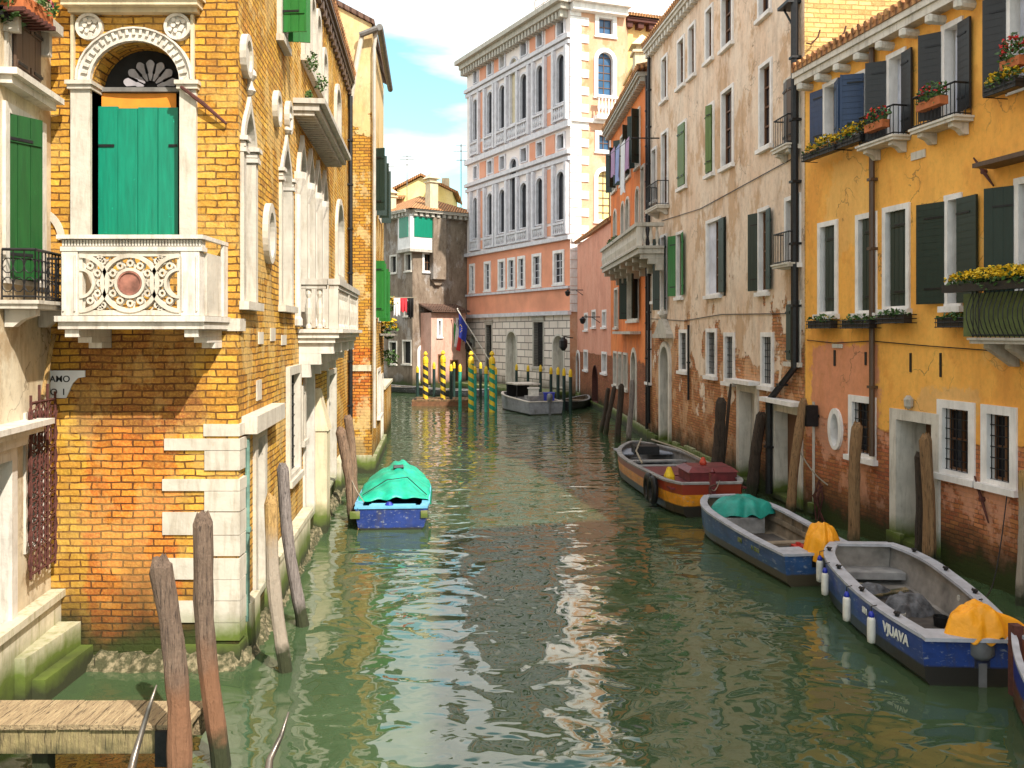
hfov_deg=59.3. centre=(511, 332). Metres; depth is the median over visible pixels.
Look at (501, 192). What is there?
arched window
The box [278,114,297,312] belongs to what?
lancet window
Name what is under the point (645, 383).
window
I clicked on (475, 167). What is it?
window
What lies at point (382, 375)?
water door
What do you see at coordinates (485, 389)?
painted post
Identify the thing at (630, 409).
mooring pole
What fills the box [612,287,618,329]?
window
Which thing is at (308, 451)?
water door
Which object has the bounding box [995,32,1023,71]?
flower box
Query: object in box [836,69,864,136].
window
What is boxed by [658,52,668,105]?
window
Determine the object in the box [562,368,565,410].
painted post
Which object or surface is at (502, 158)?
window
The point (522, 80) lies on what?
arched window
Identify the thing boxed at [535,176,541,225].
arched window
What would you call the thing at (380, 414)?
window
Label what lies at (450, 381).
painted post
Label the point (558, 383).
painted post
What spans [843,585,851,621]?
fender
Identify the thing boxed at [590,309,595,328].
window
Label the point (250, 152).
lancet window
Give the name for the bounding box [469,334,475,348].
window
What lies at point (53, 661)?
landing step
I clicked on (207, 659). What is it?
mooring pole
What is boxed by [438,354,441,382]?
water door
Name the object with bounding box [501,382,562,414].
motorboat
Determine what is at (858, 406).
window
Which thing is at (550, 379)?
painted post
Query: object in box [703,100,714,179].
window
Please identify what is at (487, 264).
window
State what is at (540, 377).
painted post
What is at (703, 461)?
bollard cone
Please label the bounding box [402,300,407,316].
window
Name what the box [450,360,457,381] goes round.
water door
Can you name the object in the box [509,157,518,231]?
arched window
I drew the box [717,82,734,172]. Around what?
window
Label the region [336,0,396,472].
tall brick house
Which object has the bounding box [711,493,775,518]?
tarpaulin
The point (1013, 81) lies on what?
flower box
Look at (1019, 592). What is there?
mooring pole
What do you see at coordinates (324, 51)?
window
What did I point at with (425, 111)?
sky
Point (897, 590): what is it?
loose board
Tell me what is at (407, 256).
window
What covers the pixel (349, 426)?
mooring pole
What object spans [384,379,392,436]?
brick quay
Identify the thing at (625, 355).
window
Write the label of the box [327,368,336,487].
water door
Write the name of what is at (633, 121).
window
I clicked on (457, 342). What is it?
flag
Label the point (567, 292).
wall lamp
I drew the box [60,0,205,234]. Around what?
window
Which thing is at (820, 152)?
flower box
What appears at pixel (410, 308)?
hanging cloth
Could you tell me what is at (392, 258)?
window
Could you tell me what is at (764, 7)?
window
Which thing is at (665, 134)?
window
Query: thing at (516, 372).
painted post
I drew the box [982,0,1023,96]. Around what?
window
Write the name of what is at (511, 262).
window
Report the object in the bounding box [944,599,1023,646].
cloth cover
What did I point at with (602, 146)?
window
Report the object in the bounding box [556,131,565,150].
window
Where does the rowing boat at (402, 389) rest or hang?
on the canal water
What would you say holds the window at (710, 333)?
in the beige house at (725, 200)
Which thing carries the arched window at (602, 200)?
in the palazzo
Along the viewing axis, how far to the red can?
17.85 m
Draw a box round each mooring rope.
[800,452,827,485]
[979,496,1006,599]
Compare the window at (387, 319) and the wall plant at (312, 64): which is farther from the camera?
the window at (387, 319)
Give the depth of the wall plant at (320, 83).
20.38 m
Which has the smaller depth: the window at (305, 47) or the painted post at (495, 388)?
the window at (305, 47)
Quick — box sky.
[339,0,674,208]
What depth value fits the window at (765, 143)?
25.63 m
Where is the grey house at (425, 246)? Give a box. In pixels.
[384,172,468,385]
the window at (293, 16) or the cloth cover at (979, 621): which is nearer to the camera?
the cloth cover at (979, 621)
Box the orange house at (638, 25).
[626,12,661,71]
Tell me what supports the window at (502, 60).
in the palazzo
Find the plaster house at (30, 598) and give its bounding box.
[0,0,65,699]
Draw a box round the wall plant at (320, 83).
[314,73,327,92]
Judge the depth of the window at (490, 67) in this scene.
75.36 m
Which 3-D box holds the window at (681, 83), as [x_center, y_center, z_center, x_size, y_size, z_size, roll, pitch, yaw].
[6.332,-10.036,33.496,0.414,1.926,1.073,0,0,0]
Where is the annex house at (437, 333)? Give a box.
[419,303,469,387]
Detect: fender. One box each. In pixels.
[816,550,824,581]
[821,562,829,595]
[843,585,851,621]
[867,605,876,643]
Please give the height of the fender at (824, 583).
0.557 m
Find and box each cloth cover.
[803,521,839,561]
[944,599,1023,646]
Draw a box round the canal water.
[0,387,1023,767]
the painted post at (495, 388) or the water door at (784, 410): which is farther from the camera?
the painted post at (495, 388)
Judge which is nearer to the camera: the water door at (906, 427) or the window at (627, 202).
the water door at (906, 427)
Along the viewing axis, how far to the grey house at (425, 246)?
77.21 m
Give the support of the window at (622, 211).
in the red house at (630, 257)
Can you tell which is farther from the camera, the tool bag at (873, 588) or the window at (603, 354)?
the window at (603, 354)
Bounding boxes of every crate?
[527,387,539,395]
[543,392,554,400]
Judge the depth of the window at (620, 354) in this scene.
47.21 m
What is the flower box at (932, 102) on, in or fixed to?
attached to the yellow house at (909, 209)
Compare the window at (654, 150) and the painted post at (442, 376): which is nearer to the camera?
the window at (654, 150)
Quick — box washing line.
[607,137,659,156]
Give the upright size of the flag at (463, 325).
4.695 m
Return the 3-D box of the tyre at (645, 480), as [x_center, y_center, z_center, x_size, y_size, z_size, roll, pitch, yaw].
[3.677,4.120,24.109,0.263,0.780,0.658,0,0,0]
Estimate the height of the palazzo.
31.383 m
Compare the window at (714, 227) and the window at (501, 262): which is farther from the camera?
the window at (501, 262)
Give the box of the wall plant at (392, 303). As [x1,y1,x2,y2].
[390,296,397,311]
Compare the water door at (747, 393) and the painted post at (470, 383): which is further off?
the painted post at (470, 383)
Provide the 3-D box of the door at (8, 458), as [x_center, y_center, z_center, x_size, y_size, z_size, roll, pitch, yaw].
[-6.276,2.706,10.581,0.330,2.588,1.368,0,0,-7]
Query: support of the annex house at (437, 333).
on the canal water
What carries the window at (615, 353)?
in the red house at (630, 257)
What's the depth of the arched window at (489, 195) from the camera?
75.47 m
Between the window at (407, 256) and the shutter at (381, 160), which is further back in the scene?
the window at (407, 256)
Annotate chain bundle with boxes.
[812,479,824,521]
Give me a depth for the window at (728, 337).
28.60 m
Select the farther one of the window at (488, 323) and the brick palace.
the window at (488, 323)
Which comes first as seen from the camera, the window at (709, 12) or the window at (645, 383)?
the window at (709, 12)
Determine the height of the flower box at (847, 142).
0.540 m
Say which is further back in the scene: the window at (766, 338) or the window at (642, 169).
the window at (642, 169)
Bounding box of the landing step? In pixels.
[15,621,92,699]
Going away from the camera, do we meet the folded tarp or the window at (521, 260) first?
the folded tarp
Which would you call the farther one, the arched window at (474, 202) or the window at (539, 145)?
the arched window at (474, 202)
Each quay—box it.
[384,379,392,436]
[455,380,568,397]
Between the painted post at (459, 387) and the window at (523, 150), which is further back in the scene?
the window at (523, 150)
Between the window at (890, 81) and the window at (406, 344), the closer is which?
the window at (890, 81)
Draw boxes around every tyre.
[643,472,653,500]
[647,475,658,504]
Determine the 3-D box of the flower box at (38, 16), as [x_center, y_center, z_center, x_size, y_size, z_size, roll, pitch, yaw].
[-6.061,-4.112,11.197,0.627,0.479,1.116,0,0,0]
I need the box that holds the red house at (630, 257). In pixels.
[600,35,663,440]
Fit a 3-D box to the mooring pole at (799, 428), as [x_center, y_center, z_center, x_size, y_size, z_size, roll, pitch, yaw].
[6.932,3.559,22.105,0.692,3.921,0.282,0,0,0]
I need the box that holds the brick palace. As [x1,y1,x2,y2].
[50,0,361,673]
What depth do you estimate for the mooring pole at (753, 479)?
25.26 m
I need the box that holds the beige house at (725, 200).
[641,0,898,514]
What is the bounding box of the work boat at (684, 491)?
[613,438,746,517]
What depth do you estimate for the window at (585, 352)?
60.37 m
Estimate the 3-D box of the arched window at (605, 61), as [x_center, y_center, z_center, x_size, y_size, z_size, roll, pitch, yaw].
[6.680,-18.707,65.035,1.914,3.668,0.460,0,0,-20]
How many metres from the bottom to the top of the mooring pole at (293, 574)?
3.495 m
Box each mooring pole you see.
[149,553,192,767]
[193,510,231,767]
[264,492,292,673]
[277,461,308,627]
[336,426,356,522]
[344,414,358,497]
[598,388,609,432]
[604,386,615,435]
[614,383,623,441]
[626,380,634,441]
[711,397,726,462]
[723,384,731,463]
[745,411,764,496]
[786,398,807,513]
[847,421,862,540]
[914,451,922,552]
[919,432,936,559]
[1015,469,1023,606]
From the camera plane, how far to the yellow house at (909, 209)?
18.34 m
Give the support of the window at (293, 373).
in the brick palace
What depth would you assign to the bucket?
13.51 m
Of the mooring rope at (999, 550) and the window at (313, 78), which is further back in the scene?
the window at (313, 78)
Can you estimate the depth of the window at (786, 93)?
23.46 m
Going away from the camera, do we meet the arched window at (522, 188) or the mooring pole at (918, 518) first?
the mooring pole at (918, 518)
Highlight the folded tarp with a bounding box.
[885,591,934,617]
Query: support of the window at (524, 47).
in the palazzo
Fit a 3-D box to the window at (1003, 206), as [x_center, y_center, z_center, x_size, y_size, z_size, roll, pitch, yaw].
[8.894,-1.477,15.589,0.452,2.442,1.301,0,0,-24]
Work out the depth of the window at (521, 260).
70.50 m
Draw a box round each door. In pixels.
[0,447,17,624]
[253,429,266,594]
[303,374,314,519]
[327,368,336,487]
[381,373,383,439]
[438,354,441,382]
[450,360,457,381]
[725,378,759,489]
[759,396,802,509]
[889,408,940,559]
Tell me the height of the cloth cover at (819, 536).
0.756 m
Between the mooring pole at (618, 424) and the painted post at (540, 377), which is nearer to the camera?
the mooring pole at (618, 424)
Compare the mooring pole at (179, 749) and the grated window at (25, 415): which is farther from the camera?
the grated window at (25, 415)
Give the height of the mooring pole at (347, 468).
3.263 m
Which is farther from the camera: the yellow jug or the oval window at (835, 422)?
the yellow jug
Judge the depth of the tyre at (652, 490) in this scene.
23.41 m
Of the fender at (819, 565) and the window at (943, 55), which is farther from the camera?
the window at (943, 55)
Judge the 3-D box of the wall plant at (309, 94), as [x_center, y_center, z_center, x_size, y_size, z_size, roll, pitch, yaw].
[-3.989,-4.647,17.688,0.187,0.287,0.344,0,0,0]
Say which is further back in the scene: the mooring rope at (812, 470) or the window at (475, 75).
the window at (475, 75)
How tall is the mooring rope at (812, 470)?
0.876 m
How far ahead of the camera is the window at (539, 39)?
68.05 m
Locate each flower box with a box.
[0,0,59,30]
[801,133,851,162]
[806,313,839,328]
[835,121,872,149]
[839,313,880,328]
[862,105,891,132]
[875,308,916,323]
[915,80,949,112]
[934,312,962,327]
[942,263,1023,292]
[982,65,1023,98]
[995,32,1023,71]
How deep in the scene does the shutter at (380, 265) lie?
30.39 m
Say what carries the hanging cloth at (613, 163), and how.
hanging from the washing line
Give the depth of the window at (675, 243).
34.00 m
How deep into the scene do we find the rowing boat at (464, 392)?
65.38 m
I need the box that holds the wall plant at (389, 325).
[381,318,398,338]
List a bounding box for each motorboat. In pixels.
[350,486,430,530]
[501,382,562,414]
[700,483,846,586]
[824,541,1007,687]
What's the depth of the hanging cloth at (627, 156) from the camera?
37.05 m
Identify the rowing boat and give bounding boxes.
[391,384,429,393]
[419,387,488,396]
[561,394,589,410]
[1008,623,1023,724]
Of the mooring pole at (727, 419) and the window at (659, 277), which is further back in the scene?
the window at (659, 277)
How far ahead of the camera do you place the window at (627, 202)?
44.63 m
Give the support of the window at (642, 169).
in the red house at (630, 257)
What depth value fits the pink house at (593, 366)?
56.56 m
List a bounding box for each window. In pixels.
[2,100,46,287]
[4,26,42,82]
[23,409,45,553]
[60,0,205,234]
[239,70,263,310]
[276,0,309,55]
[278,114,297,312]
[286,364,304,488]
[300,0,313,74]
[302,385,308,446]
[308,0,317,86]
[314,8,324,97]
[322,47,327,102]
[334,84,341,134]
[335,199,346,282]
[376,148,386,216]
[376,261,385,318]
[377,367,383,419]
[378,163,390,223]
[378,269,389,322]
[388,341,396,365]
[389,254,396,274]
[401,340,411,365]
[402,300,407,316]
[403,252,411,272]
[422,252,429,272]
[436,319,443,337]
[468,263,474,293]
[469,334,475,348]
[472,97,476,141]
[472,196,476,239]
[473,70,478,84]
[473,164,478,179]
[483,261,490,292]
[483,320,492,372]
[486,90,491,135]
[486,191,491,236]
[487,61,493,76]
[487,158,493,174]
[497,258,505,290]
[498,83,503,130]
[498,188,503,233]
[499,53,505,69]
[499,154,505,170]
[506,257,515,289]
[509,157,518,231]
[516,255,525,289]
[519,72,525,121]
[519,181,525,229]
[520,41,527,58]
[520,145,527,163]
[531,253,541,287]
[531,316,544,368]
[535,31,543,49]
[535,63,541,114]
[535,139,543,157]
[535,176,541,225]
[551,249,564,285]
[555,52,563,105]
[555,169,563,221]
[556,18,565,37]
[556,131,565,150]
[582,312,587,331]
[582,349,587,371]
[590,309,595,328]
[593,48,616,99]
[593,167,610,223]
[594,14,617,39]
[594,130,610,153]
[600,309,606,328]
[600,351,606,375]
[606,147,616,195]
[611,351,617,386]
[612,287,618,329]
[613,125,630,188]
[613,209,616,235]
[616,352,622,388]
[619,273,638,322]
[620,201,624,233]
[623,352,627,392]
[625,196,629,229]
[627,106,640,171]
[635,186,639,222]
[640,163,644,244]
[644,331,651,384]
[649,145,656,204]
[649,243,652,303]
[653,233,667,313]
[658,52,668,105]
[661,128,668,202]
[668,230,683,300]
[674,33,685,92]
[675,118,687,192]
[676,329,686,374]
[685,19,696,82]
[702,2,713,67]
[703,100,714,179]
[703,216,724,299]
[703,328,717,380]
[717,0,733,55]
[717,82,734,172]
[720,332,735,386]
[748,205,770,296]
[754,0,772,25]
[755,56,773,154]
[757,332,774,390]
[780,192,801,269]
[782,76,800,154]
[783,300,801,366]
[810,77,839,145]
[812,219,839,318]
[827,408,842,449]
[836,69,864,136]
[843,395,877,465]
[850,211,877,318]
[865,46,912,140]
[876,202,911,314]
[916,192,977,312]
[918,15,970,121]
[933,399,977,487]
[974,404,1017,497]
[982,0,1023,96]
[984,176,1023,292]
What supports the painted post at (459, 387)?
in the canal water
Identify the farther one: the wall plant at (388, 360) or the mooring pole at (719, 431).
the wall plant at (388, 360)
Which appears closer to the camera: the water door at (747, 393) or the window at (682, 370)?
the water door at (747, 393)
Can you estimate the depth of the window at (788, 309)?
23.43 m
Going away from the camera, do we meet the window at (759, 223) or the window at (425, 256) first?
the window at (759, 223)
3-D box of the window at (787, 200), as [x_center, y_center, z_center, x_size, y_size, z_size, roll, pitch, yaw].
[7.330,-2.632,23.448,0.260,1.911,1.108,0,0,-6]
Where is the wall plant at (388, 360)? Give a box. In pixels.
[382,349,399,367]
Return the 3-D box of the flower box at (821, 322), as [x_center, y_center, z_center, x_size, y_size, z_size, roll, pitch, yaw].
[7.425,-0.285,21.556,0.373,0.371,1.151,0,0,-11]
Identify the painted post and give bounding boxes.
[416,366,418,396]
[423,351,427,398]
[432,362,435,396]
[440,350,445,398]
[449,364,452,398]
[452,362,455,396]
[458,364,461,410]
[468,351,473,410]
[474,366,476,407]
[479,362,481,398]
[484,366,487,411]
[489,351,494,411]
[495,367,496,408]
[515,364,517,381]
[526,365,529,381]
[539,365,541,391]
[549,367,552,391]
[556,367,559,399]
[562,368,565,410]
[569,369,571,413]
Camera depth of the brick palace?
12.50 m
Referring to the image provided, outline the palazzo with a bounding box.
[454,0,631,396]
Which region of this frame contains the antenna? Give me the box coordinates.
[456,144,464,207]
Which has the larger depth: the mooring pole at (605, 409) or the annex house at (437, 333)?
the annex house at (437, 333)
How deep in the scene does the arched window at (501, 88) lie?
73.54 m
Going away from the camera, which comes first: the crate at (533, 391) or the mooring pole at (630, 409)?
the mooring pole at (630, 409)
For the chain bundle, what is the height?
1.014 m
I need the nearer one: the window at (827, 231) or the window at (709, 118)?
the window at (827, 231)
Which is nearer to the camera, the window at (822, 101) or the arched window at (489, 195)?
the window at (822, 101)
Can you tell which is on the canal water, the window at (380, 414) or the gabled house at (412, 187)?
the gabled house at (412, 187)
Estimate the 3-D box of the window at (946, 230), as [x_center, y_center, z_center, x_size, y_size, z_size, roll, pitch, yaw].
[8.522,-1.535,17.375,0.440,2.273,1.553,0,0,-17]
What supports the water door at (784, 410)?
in the beige house at (725, 200)
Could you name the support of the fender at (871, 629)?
hanging from the motorboat at (926, 650)
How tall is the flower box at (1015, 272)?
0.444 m
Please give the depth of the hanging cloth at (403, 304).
36.01 m
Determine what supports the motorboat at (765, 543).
on the canal water
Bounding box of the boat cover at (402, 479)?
[358,459,431,503]
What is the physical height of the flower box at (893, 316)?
0.344 m
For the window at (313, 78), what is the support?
in the brick palace
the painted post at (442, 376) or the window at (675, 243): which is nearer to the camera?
the window at (675, 243)
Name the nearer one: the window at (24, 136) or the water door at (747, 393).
the window at (24, 136)
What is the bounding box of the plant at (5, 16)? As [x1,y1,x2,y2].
[0,0,29,30]
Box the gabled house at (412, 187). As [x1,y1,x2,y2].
[392,173,462,205]
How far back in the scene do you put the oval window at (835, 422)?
21.41 m
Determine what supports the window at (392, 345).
in the grey house at (425, 246)
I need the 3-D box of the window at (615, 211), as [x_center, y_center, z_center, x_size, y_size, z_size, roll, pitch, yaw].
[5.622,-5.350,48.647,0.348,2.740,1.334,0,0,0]
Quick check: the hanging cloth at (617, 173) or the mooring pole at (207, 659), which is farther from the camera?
the hanging cloth at (617, 173)
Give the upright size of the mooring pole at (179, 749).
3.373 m
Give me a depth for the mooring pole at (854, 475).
18.89 m
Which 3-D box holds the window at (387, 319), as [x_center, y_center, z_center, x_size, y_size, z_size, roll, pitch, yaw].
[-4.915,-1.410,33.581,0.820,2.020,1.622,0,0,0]
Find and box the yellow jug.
[664,467,674,479]
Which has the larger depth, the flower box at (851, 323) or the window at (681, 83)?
the window at (681, 83)
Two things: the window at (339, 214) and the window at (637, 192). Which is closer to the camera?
the window at (339, 214)
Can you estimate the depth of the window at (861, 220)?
20.23 m
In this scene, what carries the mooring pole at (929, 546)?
in the canal water
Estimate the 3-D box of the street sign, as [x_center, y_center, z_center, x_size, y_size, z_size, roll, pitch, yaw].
[-6.233,0.711,12.482,0.624,0.381,0.027,0,0,0]
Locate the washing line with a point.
(609, 155)
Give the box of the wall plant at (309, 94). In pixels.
[305,89,312,97]
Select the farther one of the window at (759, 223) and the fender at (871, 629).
the window at (759, 223)
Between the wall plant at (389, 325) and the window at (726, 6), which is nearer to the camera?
the window at (726, 6)
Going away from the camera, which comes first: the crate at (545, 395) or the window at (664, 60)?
the window at (664, 60)
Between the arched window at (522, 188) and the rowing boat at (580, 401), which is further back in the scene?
the arched window at (522, 188)
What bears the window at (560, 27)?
in the palazzo
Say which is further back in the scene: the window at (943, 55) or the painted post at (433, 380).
the painted post at (433, 380)
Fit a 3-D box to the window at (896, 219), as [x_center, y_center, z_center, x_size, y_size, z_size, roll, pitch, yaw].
[8.168,-1.546,19.047,0.320,2.318,1.051,0,0,-11]
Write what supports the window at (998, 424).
in the yellow house at (909, 209)
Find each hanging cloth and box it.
[394,298,399,315]
[400,298,406,311]
[408,298,413,318]
[611,146,614,177]
[615,144,619,183]
[620,140,624,194]
[625,137,628,170]
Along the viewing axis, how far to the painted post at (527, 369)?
63.60 m
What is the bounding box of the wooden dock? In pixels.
[0,700,205,767]
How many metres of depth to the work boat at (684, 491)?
23.49 m
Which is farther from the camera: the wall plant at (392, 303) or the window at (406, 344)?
the window at (406, 344)
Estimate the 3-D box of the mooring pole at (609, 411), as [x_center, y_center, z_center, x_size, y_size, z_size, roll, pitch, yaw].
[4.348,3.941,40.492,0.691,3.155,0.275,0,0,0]
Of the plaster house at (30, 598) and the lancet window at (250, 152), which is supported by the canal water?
the plaster house at (30, 598)
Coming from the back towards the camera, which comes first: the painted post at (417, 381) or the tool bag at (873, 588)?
the painted post at (417, 381)
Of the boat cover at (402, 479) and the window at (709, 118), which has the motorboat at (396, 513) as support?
the boat cover at (402, 479)
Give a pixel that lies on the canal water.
(546, 591)
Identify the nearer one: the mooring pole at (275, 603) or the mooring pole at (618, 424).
the mooring pole at (275, 603)
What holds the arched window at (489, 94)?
in the palazzo
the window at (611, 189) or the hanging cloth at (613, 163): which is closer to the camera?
the hanging cloth at (613, 163)
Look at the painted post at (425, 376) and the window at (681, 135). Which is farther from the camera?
the painted post at (425, 376)
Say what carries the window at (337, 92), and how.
in the brick palace
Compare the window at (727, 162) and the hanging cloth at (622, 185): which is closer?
the window at (727, 162)
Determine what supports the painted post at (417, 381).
in the canal water
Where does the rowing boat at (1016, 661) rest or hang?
on the canal water
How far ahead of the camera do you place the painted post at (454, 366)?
64.60 m
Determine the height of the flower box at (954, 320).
0.316 m
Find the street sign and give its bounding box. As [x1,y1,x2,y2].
[50,370,85,397]
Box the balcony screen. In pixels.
[963,290,1023,336]
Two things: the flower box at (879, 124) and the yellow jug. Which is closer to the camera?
the flower box at (879, 124)
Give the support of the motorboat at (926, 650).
on the canal water
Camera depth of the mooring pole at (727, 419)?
27.27 m
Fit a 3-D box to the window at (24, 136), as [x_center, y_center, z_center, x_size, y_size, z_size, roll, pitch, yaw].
[-6.298,-1.727,11.609,0.553,2.228,1.268,0,0,-7]
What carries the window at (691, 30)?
in the beige house at (725, 200)
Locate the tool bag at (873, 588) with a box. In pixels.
[861,582,893,598]
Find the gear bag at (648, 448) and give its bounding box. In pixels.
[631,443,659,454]
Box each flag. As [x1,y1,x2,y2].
[454,321,483,368]
[457,308,488,359]
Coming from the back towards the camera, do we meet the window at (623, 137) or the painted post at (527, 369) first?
the painted post at (527, 369)
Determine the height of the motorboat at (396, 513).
1.015 m
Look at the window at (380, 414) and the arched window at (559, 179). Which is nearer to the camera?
the window at (380, 414)
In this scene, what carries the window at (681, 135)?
in the beige house at (725, 200)
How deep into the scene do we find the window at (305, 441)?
18.65 m
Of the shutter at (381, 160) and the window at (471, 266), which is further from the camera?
the window at (471, 266)
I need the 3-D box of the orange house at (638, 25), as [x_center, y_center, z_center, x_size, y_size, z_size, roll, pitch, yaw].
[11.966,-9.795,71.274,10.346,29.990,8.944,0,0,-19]
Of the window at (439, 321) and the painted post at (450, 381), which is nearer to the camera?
the painted post at (450, 381)
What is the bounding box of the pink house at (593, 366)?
[574,216,610,411]
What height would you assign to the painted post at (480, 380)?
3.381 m
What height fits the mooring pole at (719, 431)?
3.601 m
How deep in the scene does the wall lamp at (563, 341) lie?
63.07 m
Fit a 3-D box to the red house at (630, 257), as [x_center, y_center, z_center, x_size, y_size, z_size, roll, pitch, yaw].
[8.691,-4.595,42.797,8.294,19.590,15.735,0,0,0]
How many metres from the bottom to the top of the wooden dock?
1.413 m
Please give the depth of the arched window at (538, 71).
68.10 m
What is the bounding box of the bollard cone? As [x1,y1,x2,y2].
[699,457,706,464]
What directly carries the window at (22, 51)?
in the plaster house at (30, 598)
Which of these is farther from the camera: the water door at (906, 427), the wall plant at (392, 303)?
the wall plant at (392, 303)
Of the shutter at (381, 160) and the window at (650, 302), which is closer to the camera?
the shutter at (381, 160)
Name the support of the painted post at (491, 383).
in the canal water
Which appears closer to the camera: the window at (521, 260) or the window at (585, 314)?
the window at (585, 314)
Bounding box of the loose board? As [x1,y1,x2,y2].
[874,587,908,596]
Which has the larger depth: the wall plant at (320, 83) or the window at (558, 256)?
the window at (558, 256)
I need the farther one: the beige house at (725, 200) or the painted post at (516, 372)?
the painted post at (516, 372)
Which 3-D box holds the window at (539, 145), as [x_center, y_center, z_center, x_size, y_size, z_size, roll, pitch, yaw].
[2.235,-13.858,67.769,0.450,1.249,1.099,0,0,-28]
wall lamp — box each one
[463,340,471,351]
[559,336,572,350]
[565,289,582,295]
[580,316,599,323]
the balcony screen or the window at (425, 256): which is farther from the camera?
the window at (425, 256)
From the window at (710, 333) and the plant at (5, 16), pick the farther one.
the window at (710, 333)
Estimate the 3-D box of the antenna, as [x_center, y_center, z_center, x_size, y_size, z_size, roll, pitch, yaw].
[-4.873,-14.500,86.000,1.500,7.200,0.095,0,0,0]
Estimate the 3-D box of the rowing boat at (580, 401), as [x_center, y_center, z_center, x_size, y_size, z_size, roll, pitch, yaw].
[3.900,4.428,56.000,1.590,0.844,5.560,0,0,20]
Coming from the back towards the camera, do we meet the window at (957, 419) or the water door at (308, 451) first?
the water door at (308, 451)
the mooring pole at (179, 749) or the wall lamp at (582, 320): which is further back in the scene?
the wall lamp at (582, 320)
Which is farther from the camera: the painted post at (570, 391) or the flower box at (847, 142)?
the painted post at (570, 391)
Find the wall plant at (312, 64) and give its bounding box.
[305,51,318,72]
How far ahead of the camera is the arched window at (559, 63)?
65.41 m
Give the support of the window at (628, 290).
in the red house at (630, 257)
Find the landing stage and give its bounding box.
[412,397,467,405]
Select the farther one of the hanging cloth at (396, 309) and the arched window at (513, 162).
the arched window at (513, 162)
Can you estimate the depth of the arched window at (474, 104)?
77.92 m
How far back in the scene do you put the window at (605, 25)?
65.09 m
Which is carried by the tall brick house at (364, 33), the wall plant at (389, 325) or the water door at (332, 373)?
the wall plant at (389, 325)
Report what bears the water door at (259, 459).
in the brick palace
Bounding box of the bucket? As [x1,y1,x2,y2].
[933,614,948,627]
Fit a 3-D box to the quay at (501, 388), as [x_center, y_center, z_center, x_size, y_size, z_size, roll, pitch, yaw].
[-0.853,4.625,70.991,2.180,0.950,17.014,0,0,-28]
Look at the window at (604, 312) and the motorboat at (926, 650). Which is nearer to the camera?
the motorboat at (926, 650)
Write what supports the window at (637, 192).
in the red house at (630, 257)
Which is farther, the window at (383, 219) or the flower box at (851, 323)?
the window at (383, 219)
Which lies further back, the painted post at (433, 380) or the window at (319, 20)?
the painted post at (433, 380)
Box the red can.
[790,542,803,547]
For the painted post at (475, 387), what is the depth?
55.11 m
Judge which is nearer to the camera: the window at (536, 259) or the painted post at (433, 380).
the painted post at (433, 380)
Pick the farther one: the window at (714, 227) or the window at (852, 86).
the window at (714, 227)
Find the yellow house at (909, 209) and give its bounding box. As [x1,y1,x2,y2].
[791,0,1023,595]

